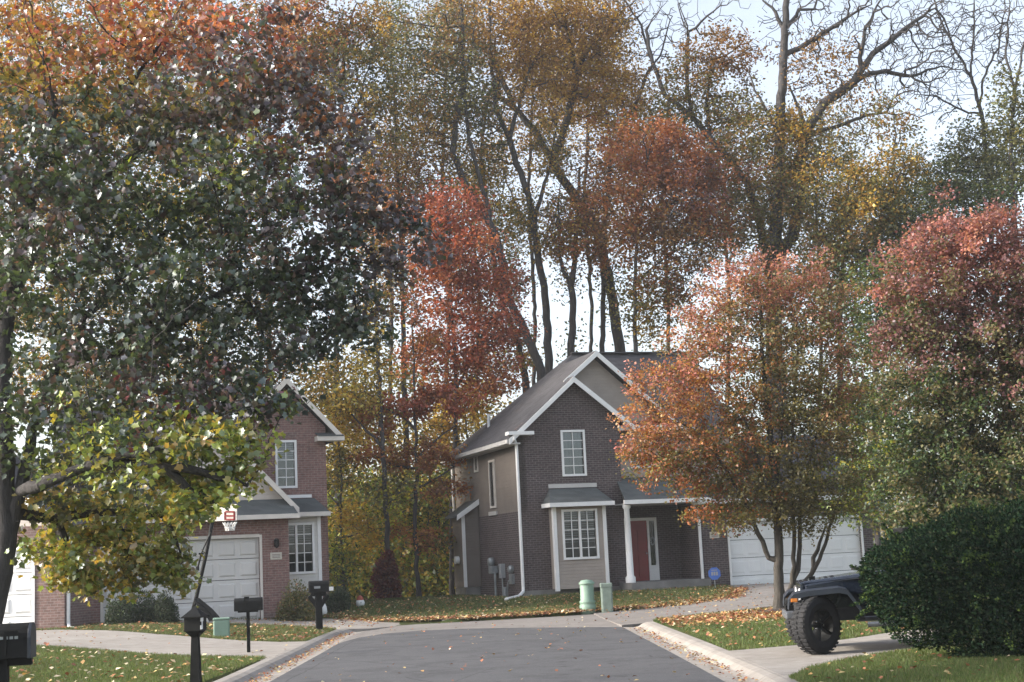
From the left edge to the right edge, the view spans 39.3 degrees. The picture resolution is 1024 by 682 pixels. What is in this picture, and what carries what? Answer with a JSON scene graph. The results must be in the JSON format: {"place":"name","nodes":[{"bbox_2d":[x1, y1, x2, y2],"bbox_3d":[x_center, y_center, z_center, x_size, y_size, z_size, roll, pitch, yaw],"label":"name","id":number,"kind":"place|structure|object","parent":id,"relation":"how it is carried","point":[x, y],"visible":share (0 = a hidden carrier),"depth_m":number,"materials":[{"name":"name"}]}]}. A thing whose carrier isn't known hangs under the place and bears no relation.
{"place":"outdoors","nodes":[
{"label":"outdoors","id":0,"kind":"place"},
{"bbox_2d":[36,630,304,660],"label":"driveway","id":1,"kind":"structure","parent":0,"point":[158,644],"depth_m":32.07,"materials":[{"name":"concrete"}]},
{"bbox_2d":[182,618,414,631],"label":"driveway","id":2,"kind":"structure","parent":0,"point":[358,627],"depth_m":41.57,"materials":[{"name":"concrete"}]},
{"bbox_2d":[336,614,620,644],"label":"pavement","id":3,"kind":"structure","parent":0,"point":[587,620],"depth_m":37.98,"materials":[{"name":"concrete"}]},
{"bbox_2d":[270,627,724,681],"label":"road","id":4,"kind":"structure","parent":0,"point":[373,658],"depth_m":25.15,"materials":[{"name":"grey asphalt"}]},
{"bbox_2d":[0,0,1023,563],"label":"sky","id":5,"kind":"structure","parent":0,"point":[749,18],"materials":[{"name":"white"}]},
{"bbox_2d":[15,542,1010,681],"bbox_3d":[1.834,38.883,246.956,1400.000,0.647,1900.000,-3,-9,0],"label":"ground","id":6,"kind":"structure","parent":0,"point":[407,622],"depth_m":40.99,"materials":[{"name":"grey concrete"}]},
{"bbox_2d":[0,622,35,681],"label":"mailbox","id":7,"kind":"object","parent":6,"relation":"on","point":[17,644],"visible":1,"depth_m":15.03,"materials":[{"name":"black metal"}]},
{"bbox_2d":[27,622,35,657],"bbox_3d":[-5.082,3.162,15.176,0.035,0.367,0.312,-1,-9,-8],"label":"door","id":8,"kind":"structure","parent":7,"relation":"in","point":[31,635],"depth_m":15.09,"materials":[{"name":"grey metal"}]},
{"bbox_2d":[0,248,56,438],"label":"tall tree","id":9,"kind":"object","parent":6,"relation":"on","point":[24,321],"visible":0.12,"depth_m":51.89,"materials":[{"name":"green plant"}]},
{"bbox_2d":[0,0,58,400],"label":"tall tree","id":10,"kind":"object","parent":6,"relation":"on","point":[10,62],"visible":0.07,"depth_m":66.13,"materials":[{"name":"orange plant"}]},
{"bbox_2d":[2,456,102,628],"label":"brick house","id":11,"kind":"structure","parent":6,"relation":"on","point":[27,601],"depth_m":41.32,"materials":[{"name":"beige"}]},
{"bbox_2d":[2,551,31,623],"bbox_3d":[-16.347,7.479,41.726,5.220,2.500,0.105,-4,-9,9],"label":"garage door","id":12,"kind":"structure","parent":11,"relation":"in","point":[18,609],"depth_m":41.35,"materials":[{"name":"white metal"}]},
{"bbox_2d":[0,0,142,431],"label":"tall tree","id":13,"kind":"object","parent":6,"relation":"on","point":[42,357],"visible":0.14,"depth_m":62.52,"materials":[{"name":"orange plant"}]},
{"bbox_2d":[104,594,136,624],"bbox_3d":[-11.239,7.753,41.233,0.969,1.005,0.874,-3,-9,0],"label":"clipped shrub","id":14,"kind":"object","parent":6,"relation":"on","point":[120,612],"visible":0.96,"depth_m":41.01,"materials":[{"name":"green plant"}]},
{"bbox_2d":[47,0,199,402],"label":"tall tree","id":15,"kind":"object","parent":6,"relation":"on","point":[136,166],"visible":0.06,"depth_m":67.53,"materials":[{"name":"brown plant"}]},
{"bbox_2d":[128,590,158,623],"bbox_3d":[-10.668,7.750,41.600,1.141,1.090,0.867,2,-10,-26],"label":"clipped shrub","id":16,"kind":"object","parent":6,"relation":"on","point":[144,611],"visible":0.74,"depth_m":41.42,"materials":[{"name":"green plant"}]},
{"bbox_2d":[153,590,179,623],"bbox_3d":[-9.951,7.702,41.317,0.813,1.079,0.719,-3,-9,0],"label":"clipped shrub","id":17,"kind":"object","parent":6,"relation":"on","point":[166,610],"visible":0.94,"depth_m":41.18,"materials":[{"name":"green plant"}]},
{"bbox_2d":[102,0,284,400],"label":"tall tree","id":18,"kind":"object","parent":6,"relation":"on","point":[199,104],"visible":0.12,"depth_m":61.38,"materials":[{"name":"brown plant"}]},
{"bbox_2d":[181,602,208,681],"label":"lamp post","id":19,"kind":"object","parent":6,"relation":"on","point":[195,625],"visible":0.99,"depth_m":21.26,"materials":[{"name":"black metal"}]},
{"bbox_2d":[53,379,344,623],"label":"brick house","id":20,"kind":"structure","parent":6,"relation":"on","point":[272,545],"depth_m":44.85,"materials":[{"name":"beige"}]},
{"bbox_2d":[103,537,259,621],"bbox_3d":[-10.055,7.368,43.761,4.690,2.540,0.105,0,-9,-20],"label":"garage door","id":21,"kind":"structure","parent":20,"relation":"in","point":[232,564],"depth_m":44.16,"materials":[{"name":"white metal"}]},
{"bbox_2d":[275,440,297,487],"bbox_3d":[-7.444,4.053,47.023,0.710,1.570,0.425,0,-9,-20],"label":"window","id":22,"kind":"structure","parent":20,"relation":"in","point":[284,468],"depth_m":47.10,"materials":[{"name":"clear glass"}]},
{"bbox_2d":[287,494,330,598],"bbox_3d":[-6.802,6.625,46.159,1.830,3.380,0.900,0,-9,-20],"label":"bay window","id":23,"kind":"structure","parent":20,"relation":"in","point":[305,560],"depth_m":46.24,"materials":[{"name":"white"}]},
{"bbox_2d":[213,617,229,636],"bbox_3d":[-7.030,6.962,34.700,0.400,0.520,0.400,-1,-9,-10],"label":"utility pedestal","id":24,"kind":"object","parent":6,"relation":"on","point":[221,626],"visible":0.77,"depth_m":34.52,"materials":[{"name":"green plastic"}]},
{"bbox_2d":[0,0,471,623],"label":"maple tree","id":25,"kind":"object","parent":6,"relation":"on","point":[192,496],"visible":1,"depth_m":16.63,"materials":[{"name":"green plant"}]},
{"bbox_2d":[234,597,262,651],"bbox_3d":[-5.340,5.807,29.095,0.565,1.225,0.217,-2,-9,-4],"label":"mailbox","id":26,"kind":"object","parent":6,"relation":"on","point":[247,605],"visible":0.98,"depth_m":29.07,"materials":[{"name":"black metal"}]},
{"bbox_2d":[196,0,348,418],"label":"tall tree","id":27,"kind":"object","parent":6,"relation":"on","point":[285,372],"visible":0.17,"depth_m":64.53,"materials":[{"name":"brown plant"}]},
{"bbox_2d":[213,628,364,681],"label":"kerb","id":28,"kind":"structure","parent":6,"relation":"on","point":[252,670],"depth_m":26.91,"materials":[{"name":"concrete"}]},
{"bbox_2d":[274,578,314,620],"bbox_3d":[-6.569,7.924,43.744,1.362,1.416,1.050,-3,-9,0],"label":"loose shrub","id":29,"kind":"object","parent":6,"relation":"on","point":[297,605],"visible":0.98,"depth_m":43.55,"materials":[{"name":"green plant"}]},
{"bbox_2d":[308,580,333,629],"bbox_3d":[-5.005,6.977,37.516,0.659,1.404,0.296,-1,-9,-14],"label":"mailbox","id":30,"kind":"object","parent":6,"relation":"on","point":[318,590],"visible":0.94,"depth_m":37.47,"materials":[{"name":"black metal"}]},
{"bbox_2d":[322,604,326,613],"bbox_3d":[-5.974,8.359,44.762,0.420,0.460,0.294,3,-10,-33],"label":"garden ornament","id":31,"kind":"object","parent":6,"relation":"on","point":[324,609],"visible":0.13,"depth_m":44.69,"materials":[{"name":"white plastic"}]},
{"bbox_2d":[325,586,351,612],"bbox_3d":[-5.582,8.277,45.745,0.961,0.921,1.086,-3,-9,0],"label":"clipped shrub","id":32,"kind":"object","parent":6,"relation":"on","point":[338,600],"visible":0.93,"depth_m":45.48,"materials":[{"name":"green plant"}]},
{"bbox_2d":[283,353,394,590],"bbox_3d":[-6.539,5.053,55.030,4.215,10.110,3.562,-3,-9,0],"label":"yellow sapling","id":33,"kind":"object","parent":6,"relation":"on","point":[338,568],"visible":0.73,"depth_m":54.64,"materials":[{"name":"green plant"}]},
{"bbox_2d":[262,0,417,587],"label":"tall tree","id":34,"kind":"object","parent":6,"relation":"on","point":[343,51],"visible":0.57,"depth_m":59.98,"materials":[{"name":"brown plant"}]},
{"bbox_2d":[356,595,364,606],"bbox_3d":[-4.954,8.496,46.791,0.290,0.390,0.293,-3,-9,0],"label":"garden ornament","id":35,"kind":"object","parent":6,"relation":"on","point":[360,601],"visible":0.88,"depth_m":46.70,"materials":[{"name":"white plastic"}]},
{"bbox_2d":[314,159,433,555],"bbox_3d":[-5.390,1.358,54.174,4.540,17.414,4.196,-3,-9,0],"label":"shade tree","id":36,"kind":"object","parent":6,"relation":"on","point":[352,395],"visible":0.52,"depth_m":53.87,"materials":[{"name":"brown plant"}]},
{"bbox_2d":[369,548,402,598],"bbox_3d":[-4.670,8.647,52.903,1.258,2.021,1.133,-3,-9,0],"label":"burgundy shrub","id":37,"kind":"object","parent":6,"relation":"on","point":[385,580],"visible":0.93,"depth_m":52.66,"materials":[{"name":"red plant"}]},
{"bbox_2d":[326,112,454,437],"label":"tall tree","id":38,"kind":"object","parent":6,"relation":"on","point":[391,298],"visible":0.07,"depth_m":75.60,"materials":[{"name":"brown plant"}]},
{"bbox_2d":[340,0,456,594],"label":"tall tree","id":39,"kind":"object","parent":6,"relation":"on","point":[403,332],"visible":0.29,"depth_m":66.74,"materials":[{"name":"brown plant"}]},
{"bbox_2d":[344,301,489,596],"bbox_3d":[-3.530,4.244,54.525,5.748,11.813,2.918,-3,-9,0],"label":"orange maple","id":40,"kind":"object","parent":6,"relation":"on","point":[426,398],"visible":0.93,"depth_m":54.31,"materials":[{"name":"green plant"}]},
{"bbox_2d":[364,380,503,551],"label":"yellow tree","id":41,"kind":"object","parent":6,"relation":"on","point":[444,424],"visible":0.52,"depth_m":57.40,"materials":[{"name":"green plant"}]},
{"bbox_2d":[388,0,510,482],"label":"tall tree","id":42,"kind":"object","parent":6,"relation":"on","point":[448,71],"visible":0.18,"depth_m":75.42,"materials":[{"name":"brown plant"}]},
{"bbox_2d":[363,0,545,381],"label":"leaning tree","id":43,"kind":"object","parent":6,"relation":"on","point":[458,113],"visible":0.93,"depth_m":63.99,"materials":[{"name":"brown plant"}]},
{"bbox_2d":[387,164,547,594],"bbox_3d":[-1.761,1.452,57.435,6.555,17.768,4.864,-3,-9,0],"label":"red maple","id":44,"kind":"object","parent":6,"relation":"on","point":[444,274],"visible":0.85,"depth_m":57.47,"materials":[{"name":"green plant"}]},
{"bbox_2d":[412,138,534,429],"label":"tall tree","id":45,"kind":"object","parent":6,"relation":"on","point":[509,255],"visible":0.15,"depth_m":79.45,"materials":[{"name":"brown plant"}]},
{"bbox_2d":[443,99,543,392],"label":"leaning tree","id":46,"kind":"object","parent":6,"relation":"on","point":[520,350],"visible":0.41,"depth_m":68.02,"materials":[{"name":"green plant"}]},
{"bbox_2d":[9,583,1019,681],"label":"fallen leaves","id":47,"kind":"object","parent":6,"relation":"on","point":[737,593],"visible":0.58,"depth_m":35.22,"materials":[{"name":"orange plant"}]},
{"bbox_2d":[9,584,1023,681],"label":"grass","id":48,"kind":"structure","parent":6,"relation":"on","point":[1004,669],"depth_m":26.36,"materials":[{"name":"green plant"}]},
{"bbox_2d":[191,504,236,621],"bbox_3d":[-8.273,6.272,40.349,1.731,3.396,0.900,-7,-10,28],"label":"basketball hoop","id":49,"kind":"object","parent":48,"relation":"on","point":[229,517],"visible":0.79,"depth_m":40.40,"materials":[{"name":"black metal"}]},
{"bbox_2d":[444,0,599,373],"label":"tall tree","id":50,"kind":"object","parent":6,"relation":"on","point":[529,62],"visible":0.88,"depth_m":65.97,"materials":[{"name":"brown plant"}]},
{"bbox_2d":[37,273,1023,599],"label":"undergrowth","id":51,"kind":"object","parent":6,"relation":"on","point":[433,569],"visible":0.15,"depth_m":60.29,"materials":[{"name":"yellow plant"}]},
{"bbox_2d":[468,3,592,385],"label":"tall tree","id":52,"kind":"object","parent":6,"relation":"on","point":[529,174],"visible":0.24,"depth_m":77.10,"materials":[{"name":"brown plant"}]},
{"bbox_2d":[416,0,653,351],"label":"tall tree","id":53,"kind":"object","parent":6,"relation":"on","point":[560,17],"visible":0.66,"depth_m":68.04,"materials":[{"name":"brown plant"}]},
{"bbox_2d":[522,156,632,356],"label":"tall tree","id":54,"kind":"object","parent":6,"relation":"on","point":[574,230],"visible":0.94,"depth_m":64.02,"materials":[{"name":"brown plant"}]},
{"bbox_2d":[579,580,595,614],"bbox_3d":[2.218,7.545,42.233,0.480,1.020,0.480,-3,-9,0],"label":"utility pedestal","id":55,"kind":"object","parent":6,"relation":"on","point":[587,601],"visible":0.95,"depth_m":42.07,"materials":[{"name":"green plastic"}]},
{"bbox_2d":[529,0,649,351],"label":"tall tree","id":56,"kind":"object","parent":6,"relation":"on","point":[587,133],"visible":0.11,"depth_m":81.16,"materials":[{"name":"brown plant"}]},
{"bbox_2d":[600,583,612,612],"bbox_3d":[2.779,7.556,42.075,0.360,0.900,0.320,-3,-9,0],"label":"utility pedestal","id":57,"kind":"object","parent":6,"relation":"on","point":[606,597],"visible":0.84,"depth_m":41.94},
{"bbox_2d":[569,0,694,351],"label":"crooked tree","id":58,"kind":"object","parent":6,"relation":"on","point":[603,281],"visible":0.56,"depth_m":66.85,"materials":[{"name":"brown plant"}]},
{"bbox_2d":[441,350,873,599],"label":"brick house","id":59,"kind":"structure","parent":6,"relation":"on","point":[555,503],"depth_m":50.38,"materials":[{"name":"brown"}]},
{"bbox_2d":[473,456,478,472],"bbox_3d":[-1.193,4.385,53.888,0.425,1.080,0.500,0,-9,-18],"label":"window","id":60,"kind":"structure","parent":59,"relation":"in","point":[476,470],"depth_m":53.93,"materials":[{"name":"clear glass"}]},
{"bbox_2d":[488,459,496,507],"bbox_3d":[-0.540,5.165,51.852,0.425,1.730,0.720,0,-9,-18],"label":"window","id":61,"kind":"structure","parent":59,"relation":"in","point":[492,464],"depth_m":51.91,"materials":[{"name":"clear glass"}]},
{"bbox_2d":[560,430,586,475],"bbox_3d":[2.075,3.899,49.748,0.890,1.600,0.425,0,-9,-18],"label":"window","id":62,"kind":"structure","parent":59,"relation":"in","point":[571,454],"depth_m":49.69,"materials":[{"name":"white glass"}]},
{"bbox_2d":[541,483,614,590],"bbox_3d":[2.299,6.627,48.710,2.340,3.610,0.900,0,-9,-18],"label":"bay window","id":63,"kind":"structure","parent":59,"relation":"in","point":[574,560],"depth_m":48.70,"materials":[{"name":"beige"}]},
{"bbox_2d":[630,520,649,580],"bbox_3d":[4.453,7.474,51.069,0.840,2.120,0.100,0,-9,-18],"label":"door","id":64,"kind":"structure","parent":59,"relation":"in","point":[638,528],"depth_m":51.08,"materials":[{"name":"red paint"}]},
{"bbox_2d":[629,430,651,467],"bbox_3d":[4.524,3.873,51.176,0.850,1.350,0.425,0,-9,-18],"label":"window","id":65,"kind":"structure","parent":59,"relation":"in","point":[637,465],"depth_m":51.09,"materials":[{"name":"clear glass"}]},
{"bbox_2d":[729,517,860,584],"bbox_3d":[10.172,7.686,51.445,5.280,2.520,0.082,0,-9,-18],"label":"garage door","id":66,"kind":"structure","parent":59,"relation":"in","point":[750,565],"depth_m":51.38,"materials":[{"name":"white metal"}]},
{"bbox_2d":[599,79,724,350],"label":"tall tree","id":67,"kind":"object","parent":6,"relation":"on","point":[700,119],"visible":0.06,"depth_m":78.85,"materials":[{"name":"brown plant"}]},
{"bbox_2d":[326,428,1023,587],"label":"woods","id":68,"kind":"object","parent":6,"relation":"on","point":[799,434],"depth_m":106.35,"materials":[{"name":"brown plant"}]},
{"bbox_2d":[578,108,773,351],"bbox_3d":[7.307,-0.051,60.515,8.477,20.362,5.760,-3,-9,0],"label":"tree","id":69,"kind":"object","parent":6,"relation":"on","point":[635,233],"visible":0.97,"depth_m":60.93,"materials":[{"name":"red plant"}]},
{"bbox_2d":[638,0,775,287],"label":"leaning tree","id":70,"kind":"object","parent":6,"relation":"on","point":[714,62],"visible":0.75,"depth_m":65.95,"materials":[{"name":"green plant"}]},
{"bbox_2d":[623,621,801,681],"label":"kerb","id":71,"kind":"structure","parent":6,"relation":"on","point":[733,661],"depth_m":22.94,"materials":[{"name":"concrete"}]},
{"bbox_2d":[708,567,720,586],"bbox_3d":[6.722,7.919,47.512,0.406,0.823,0.048,-2,-9,-4],"label":"yard sign","id":72,"kind":"object","parent":6,"relation":"on","point":[714,573],"visible":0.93,"depth_m":47.52,"materials":[{"name":"blue metal"}]},
{"bbox_2d":[668,96,787,406],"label":"tall tree","id":73,"kind":"object","parent":6,"relation":"on","point":[719,252],"visible":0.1,"depth_m":76.62,"materials":[{"name":"brown plant"}]},
{"bbox_2d":[605,238,896,608],"bbox_3d":[5.908,2.087,35.386,7.285,9.283,4.174,-3,-9,0],"label":"pear tree","id":74,"kind":"object","parent":6,"relation":"on","point":[777,512],"visible":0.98,"depth_m":35.12,"materials":[{"name":"orange plant"}]},
{"bbox_2d":[746,608,783,613],"bbox_3d":[6.662,6.462,34.367,3.539,0.160,2.073,-3,-9,0],"label":"mulch bed","id":75,"kind":"object","parent":6,"relation":"on","point":[777,609],"visible":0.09,"depth_m":34.38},
{"bbox_2d":[759,93,877,434],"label":"tall tree","id":76,"kind":"object","parent":6,"relation":"on","point":[854,151],"visible":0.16,"depth_m":79.72,"materials":[{"name":"green plant"}]},
{"bbox_2d":[714,0,987,435],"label":"old oak","id":77,"kind":"object","parent":6,"relation":"on","point":[802,132],"visible":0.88,"depth_m":63.83,"materials":[{"name":"brown plant"}]},
{"bbox_2d":[764,87,960,451],"bbox_3d":[15.259,-0.569,60.612,8.831,20.662,5.349,-3,-9,0],"label":"golden tree","id":78,"kind":"object","parent":6,"relation":"on","point":[878,195],"visible":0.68,"depth_m":60.86,"materials":[{"name":"yellow plant"}]},
{"bbox_2d":[814,237,920,548],"bbox_3d":[12.516,2.364,49.147,4.871,11.714,3.842,2,-10,-27],"label":"green tree","id":79,"kind":"object","parent":6,"relation":"on","point":[864,345],"visible":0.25,"depth_m":49.09,"materials":[{"name":"green plant"}]},
{"bbox_2d":[854,137,972,488],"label":"tall tree","id":80,"kind":"object","parent":6,"relation":"on","point":[921,148],"visible":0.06,"depth_m":77.78,"materials":[{"name":"green plant"}]},
{"bbox_2d":[845,179,1023,536],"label":"pear tree","id":81,"kind":"object","parent":6,"relation":"on","point":[966,395],"visible":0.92,"depth_m":30.75,"materials":[{"name":"green plant"}]},
{"bbox_2d":[849,483,1023,658],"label":"hedge","id":82,"kind":"object","parent":6,"relation":"on","point":[926,573],"visible":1,"depth_m":18.95,"materials":[{"name":"green plant"}]},
{"bbox_2d":[896,0,1023,495],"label":"bare tree","id":83,"kind":"object","parent":6,"relation":"on","point":[965,171],"visible":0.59,"depth_m":64.71,"materials":[{"name":"green plant"}]},
{"bbox_2d":[955,0,1023,333],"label":"bare tree","id":84,"kind":"object","parent":6,"relation":"on","point":[1013,175],"visible":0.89,"depth_m":61.74,"materials":[{"name":"green plant"}]},
{"bbox_2d":[593,583,795,626],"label":"driveway","id":85,"kind":"structure","parent":0,"point":[636,619],"depth_m":40.70,"materials":[{"name":"concrete"}]},
{"bbox_2d":[727,630,959,677],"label":"driveway","id":86,"kind":"structure","parent":0,"point":[790,659],"depth_m":21.71,"materials":[{"name":"concrete"}]},
{"bbox_2d":[782,524,1018,654],"bbox_3d":[6.220,3.789,22.101,4.060,1.813,2.354,-4,-9,7],"label":"off road vehicle","id":87,"kind":"object","parent":86,"relation":"on","point":[821,607],"visible":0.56,"depth_m":21.53,"materials":[{"name":"blue paint"}]}
]}

